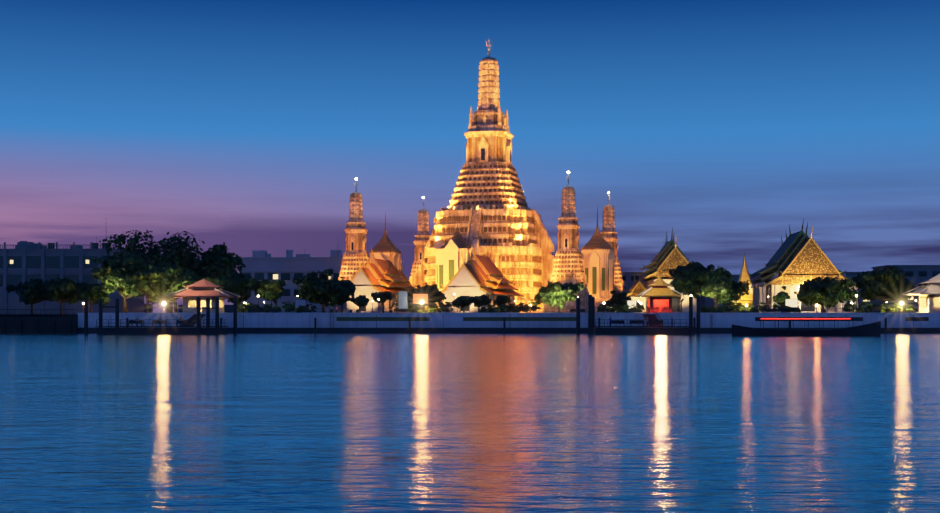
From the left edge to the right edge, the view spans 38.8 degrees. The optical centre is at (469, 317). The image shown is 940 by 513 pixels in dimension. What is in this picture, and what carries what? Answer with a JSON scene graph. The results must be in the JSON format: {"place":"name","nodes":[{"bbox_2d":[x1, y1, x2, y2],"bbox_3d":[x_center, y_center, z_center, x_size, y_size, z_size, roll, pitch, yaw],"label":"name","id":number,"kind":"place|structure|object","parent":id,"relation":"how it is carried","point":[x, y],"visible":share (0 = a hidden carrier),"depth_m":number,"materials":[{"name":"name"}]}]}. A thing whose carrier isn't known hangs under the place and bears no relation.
{"place":"outdoors","nodes":[
{"label":"outdoors","id":0,"kind":"place"},
{"bbox_2d":[0,314,77,316],"bbox_3d":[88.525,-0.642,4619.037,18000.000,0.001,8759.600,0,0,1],"label":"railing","id":1,"kind":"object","parent":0,"point":[7,315],"depth_m":354.10,"materials":[{"name":"grey metal"}]},
{"bbox_2d":[6,279,49,315],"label":"hedge tree","id":2,"kind":"object","parent":1,"relation":"on","point":[26,290],"visible":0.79,"depth_m":262.15,"materials":[{"name":"green plant"}]},
{"bbox_2d":[33,277,81,315],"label":"hedge tree","id":3,"kind":"object","parent":1,"relation":"on","point":[61,290],"visible":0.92,"depth_m":260.80,"materials":[{"name":"green plant"}]},
{"bbox_2d":[74,282,109,312],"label":"hedge tree","id":4,"kind":"object","parent":1,"relation":"on","point":[93,293],"visible":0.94,"depth_m":261.10,"materials":[{"name":"green plant"}]},
{"bbox_2d":[90,250,158,312],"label":"lit tree","id":5,"kind":"object","parent":1,"relation":"on","point":[117,272],"visible":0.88,"depth_m":262.87,"materials":[{"name":"green plant"}]},
{"bbox_2d":[131,264,166,312],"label":"lit tree","id":6,"kind":"object","parent":1,"relation":"on","point":[149,283],"visible":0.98,"depth_m":258.05,"materials":[{"name":"green plant"}]},
{"bbox_2d":[99,230,235,312],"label":"tree","id":7,"kind":"object","parent":1,"relation":"on","point":[174,252],"visible":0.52,"depth_m":297.99,"materials":[{"name":"green plant"}]},
{"bbox_2d":[141,260,200,312],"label":"lit tree","id":8,"kind":"object","parent":1,"relation":"on","point":[175,277],"visible":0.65,"depth_m":266.80,"materials":[{"name":"green plant"}]},
{"bbox_2d":[185,277,215,288],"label":"lit tree","id":9,"kind":"object","parent":1,"relation":"on","point":[209,279],"visible":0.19,"depth_m":261.49,"materials":[{"name":"green plant"}]},
{"bbox_2d":[165,279,239,312],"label":"pavilion","id":10,"kind":"structure","parent":1,"relation":"on","point":[203,289],"depth_m":244.55,"materials":[{"name":"beige paint"}]},
{"bbox_2d":[199,244,245,290],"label":"tree","id":11,"kind":"object","parent":1,"relation":"on","point":[230,260],"visible":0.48,"depth_m":304.67,"materials":[{"name":"green plant"}]},
{"bbox_2d":[215,270,268,305],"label":"dark tree","id":12,"kind":"object","parent":1,"relation":"on","point":[239,284],"visible":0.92,"depth_m":273.96,"materials":[{"name":"green plant"}]},
{"bbox_2d":[256,279,286,305],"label":"small tree","id":13,"kind":"object","parent":1,"relation":"on","point":[273,290],"visible":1,"depth_m":266.81,"materials":[{"name":"green plant"}]},
{"bbox_2d":[292,268,355,312],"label":"round tree","id":14,"kind":"object","parent":1,"relation":"on","point":[324,291],"visible":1,"depth_m":261.44,"materials":[{"name":"green plant"}]},
{"bbox_2d":[341,298,350,312],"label":"tree","id":15,"kind":"object","parent":1,"relation":"on","point":[348,299],"visible":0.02,"depth_m":280.23,"materials":[{"name":"green plant"}]},
{"bbox_2d":[330,183,369,312],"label":"temple tower","id":16,"kind":"structure","parent":1,"relation":"on","point":[355,230],"depth_m":343.39,"materials":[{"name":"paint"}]},
{"bbox_2d":[351,295,368,312],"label":"tree","id":17,"kind":"object","parent":1,"relation":"on","point":[360,301],"visible":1,"depth_m":289.31,"materials":[{"name":"green plant"}]},
{"bbox_2d":[343,247,418,312],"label":"temple hall","id":18,"kind":"structure","parent":1,"relation":"on","point":[374,275],"depth_m":306.75,"materials":[{"name":"white paint"}]},
{"bbox_2d":[371,291,391,312],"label":"tree","id":19,"kind":"object","parent":1,"relation":"on","point":[384,297],"visible":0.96,"depth_m":260.70,"materials":[{"name":"green plant"}]},
{"bbox_2d":[369,213,401,270],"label":"mondop","id":20,"kind":"structure","parent":1,"relation":"on","point":[384,248],"depth_m":370.59,"materials":[{"name":"brown paint"}]},
{"bbox_2d":[410,200,430,275],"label":"temple tower","id":21,"kind":"structure","parent":1,"relation":"on","point":[422,236],"depth_m":397.71,"materials":[{"name":"paint"}]},
{"bbox_2d":[408,283,446,305],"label":"tree","id":22,"kind":"object","parent":1,"relation":"on","point":[435,294],"visible":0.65,"depth_m":259.91,"materials":[{"name":"green plant"}]},
{"bbox_2d":[435,220,479,312],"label":"mondop","id":23,"kind":"structure","parent":1,"relation":"on","point":[449,263],"depth_m":332.07,"materials":[{"name":"white paint"}]},
{"bbox_2d":[452,296,470,312],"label":"tree","id":24,"kind":"object","parent":1,"relation":"on","point":[458,302],"visible":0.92,"depth_m":285.02,"materials":[{"name":"green plant"}]},
{"bbox_2d":[466,294,491,312],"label":"tree","id":25,"kind":"object","parent":1,"relation":"on","point":[480,301],"visible":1,"depth_m":260.72,"materials":[{"name":"green plant"}]},
{"bbox_2d":[409,42,554,312],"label":"prang","id":26,"kind":"structure","parent":1,"relation":"on","point":[487,207],"depth_m":357.15,"materials":[{"name":"paint"}]},
{"bbox_2d":[440,246,525,312],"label":"temple hall","id":27,"kind":"structure","parent":1,"relation":"on","point":[476,275],"depth_m":300.38,"materials":[{"name":"white paint"}]},
{"bbox_2d":[82,294,916,312],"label":"street lamps","id":28,"kind":"object","parent":1,"relation":"on","point":[746,305],"visible":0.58,"depth_m":260.91,"materials":[{"name":"metal"}]},
{"bbox_2d":[493,295,511,304],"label":"tree","id":29,"kind":"object","parent":1,"relation":"on","point":[499,300],"visible":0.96,"depth_m":262.85,"materials":[{"name":"green plant"}]},
{"bbox_2d":[534,280,584,312],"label":"lit tree","id":30,"kind":"object","parent":1,"relation":"on","point":[557,293],"visible":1,"depth_m":258.45,"materials":[{"name":"green plant"}]},
{"bbox_2d":[543,174,589,312],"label":"temple tower","id":31,"kind":"structure","parent":1,"relation":"on","point":[568,265],"depth_m":327.57,"materials":[{"name":"paint"}]},
{"bbox_2d":[243,291,906,312],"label":"promenade clutter","id":32,"kind":"object","parent":1,"relation":"on","point":[419,297],"visible":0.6,"depth_m":249.87,"materials":[{"name":"metal"}]},
{"bbox_2d":[237,300,914,312],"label":"promenade shrubs","id":33,"kind":"object","parent":1,"relation":"on","point":[894,308],"visible":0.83,"depth_m":253.74,"materials":[{"name":"green plant"}]},
{"bbox_2d":[581,207,615,312],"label":"mondop","id":34,"kind":"structure","parent":1,"relation":"on","point":[597,255],"depth_m":352.91,"materials":[{"name":"white paint"}]},
{"bbox_2d":[600,195,625,312],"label":"temple tower","id":35,"kind":"structure","parent":1,"relation":"on","point":[609,235],"depth_m":382.16,"materials":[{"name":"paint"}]},
{"bbox_2d":[604,290,630,312],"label":"tree","id":36,"kind":"object","parent":1,"relation":"on","point":[615,298],"visible":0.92,"depth_m":298.62,"materials":[{"name":"green plant"}]},
{"bbox_2d":[623,274,645,312],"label":"temple building","id":37,"kind":"structure","parent":1,"relation":"on","point":[635,289],"depth_m":358.81,"materials":[{"name":"white paint"}]},
{"bbox_2d":[638,277,681,312],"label":"pavilion","id":38,"kind":"structure","parent":1,"relation":"on","point":[659,294],"depth_m":244.08,"materials":[{"name":"red paint"}]},
{"bbox_2d":[634,227,695,312],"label":"temple hall","id":39,"kind":"structure","parent":1,"relation":"on","point":[669,255],"depth_m":333.72,"materials":[{"name":"brown paint"}]},
{"bbox_2d":[669,273,698,312],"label":"tree","id":40,"kind":"object","parent":1,"relation":"on","point":[683,284],"visible":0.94,"depth_m":272.98,"materials":[{"name":"green plant"}]},
{"bbox_2d":[668,261,723,312],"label":"tree","id":41,"kind":"object","parent":1,"relation":"on","point":[694,270],"visible":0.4,"depth_m":281.20,"materials":[{"name":"green plant"}]},
{"bbox_2d":[698,266,749,312],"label":"tree","id":42,"kind":"object","parent":1,"relation":"on","point":[720,285],"visible":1,"depth_m":265.69,"materials":[{"name":"green plant"}]},
{"bbox_2d":[724,253,752,312],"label":"golden chedi","id":43,"kind":"structure","parent":1,"relation":"on","point":[745,298],"depth_m":341.79,"materials":[{"name":"gold metal"}]},
{"bbox_2d":[772,286,789,307],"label":"tree","id":44,"kind":"object","parent":1,"relation":"on","point":[781,296],"visible":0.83,"depth_m":259.69,"materials":[{"name":"green plant"}]},
{"bbox_2d":[748,218,857,312],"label":"temple hall","id":45,"kind":"structure","parent":1,"relation":"on","point":[797,259],"depth_m":322.54,"materials":[{"name":"gold paint"}]},
{"bbox_2d":[793,274,860,312],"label":"tree","id":46,"kind":"object","parent":1,"relation":"on","point":[826,292],"visible":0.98,"depth_m":258.63,"materials":[{"name":"green plant"}]},
{"bbox_2d":[852,265,917,307],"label":"tree","id":47,"kind":"object","parent":1,"relation":"on","point":[890,283],"visible":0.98,"depth_m":270.43,"materials":[{"name":"green plant"}]},
{"bbox_2d":[902,274,939,312],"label":"pavilion","id":48,"kind":"structure","parent":1,"relation":"on","point":[929,297],"depth_m":248.17,"materials":[{"name":"white paint"}]},
{"bbox_2d":[0,241,143,315],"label":"grey office block","id":49,"kind":"structure","parent":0,"point":[23,261],"depth_m":336.70,"materials":[{"name":"black concrete"}]},
{"bbox_2d":[240,250,343,312],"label":"white office block","id":50,"kind":"structure","parent":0,"point":[260,265],"depth_m":420.85,"materials":[{"name":"black"}]},
{"bbox_2d":[144,293,704,312],"bbox_3d":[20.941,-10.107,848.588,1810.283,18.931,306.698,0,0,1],"label":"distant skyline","id":51,"kind":"structure","parent":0,"point":[228,308],"depth_m":920.61},
{"bbox_2d":[0,333,939,512],"bbox_3d":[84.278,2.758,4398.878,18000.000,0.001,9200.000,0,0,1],"label":"river water","id":52,"kind":"structure","parent":0,"point":[390,423],"depth_m":34.88,"materials":[{"name":"blue liquid"}]},
{"bbox_2d":[0,309,77,332],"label":"old quay","id":53,"kind":"structure","parent":52,"relation":"in","point":[35,324],"depth_m":240.24,"materials":[{"name":"grey concrete"}]},
{"bbox_2d":[84,297,236,333],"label":"pier","id":54,"kind":"structure","parent":52,"relation":"in","point":[193,320],"depth_m":223.39,"materials":[{"name":"wood"}]},
{"bbox_2d":[102,306,214,308],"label":"pier crossbars","id":55,"kind":"object","parent":54,"relation":"on","point":[196,307],"visible":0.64,"depth_m":222.72,"materials":[{"name":"wood"}]},
{"bbox_2d":[77,313,939,332],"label":"embankment wall","id":56,"kind":"structure","parent":52,"relation":"in","point":[474,322],"depth_m":239.63,"materials":[{"name":"concrete"}]},
{"bbox_2d":[576,295,699,334],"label":"pier","id":57,"kind":"structure","parent":52,"relation":"in","point":[653,321],"depth_m":221.74,"materials":[{"name":"metal"}]},
{"bbox_2d":[732,318,880,335],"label":"long tail boat","id":58,"kind":"object","parent":52,"relation":"on","point":[872,329],"visible":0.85,"depth_m":202.70,"materials":[{"name":"wood"}]},
{"bbox_2d":[0,0,939,312],"label":"sky","id":59,"kind":"structure","parent":0,"point":[248,126],"materials":[{"name":"blue"}]},
{"bbox_2d":[621,265,939,312],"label":"blocks","id":60,"kind":"structure","parent":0,"point":[916,275],"depth_m":377.40,"materials":[{"name":"black"}]}
]}

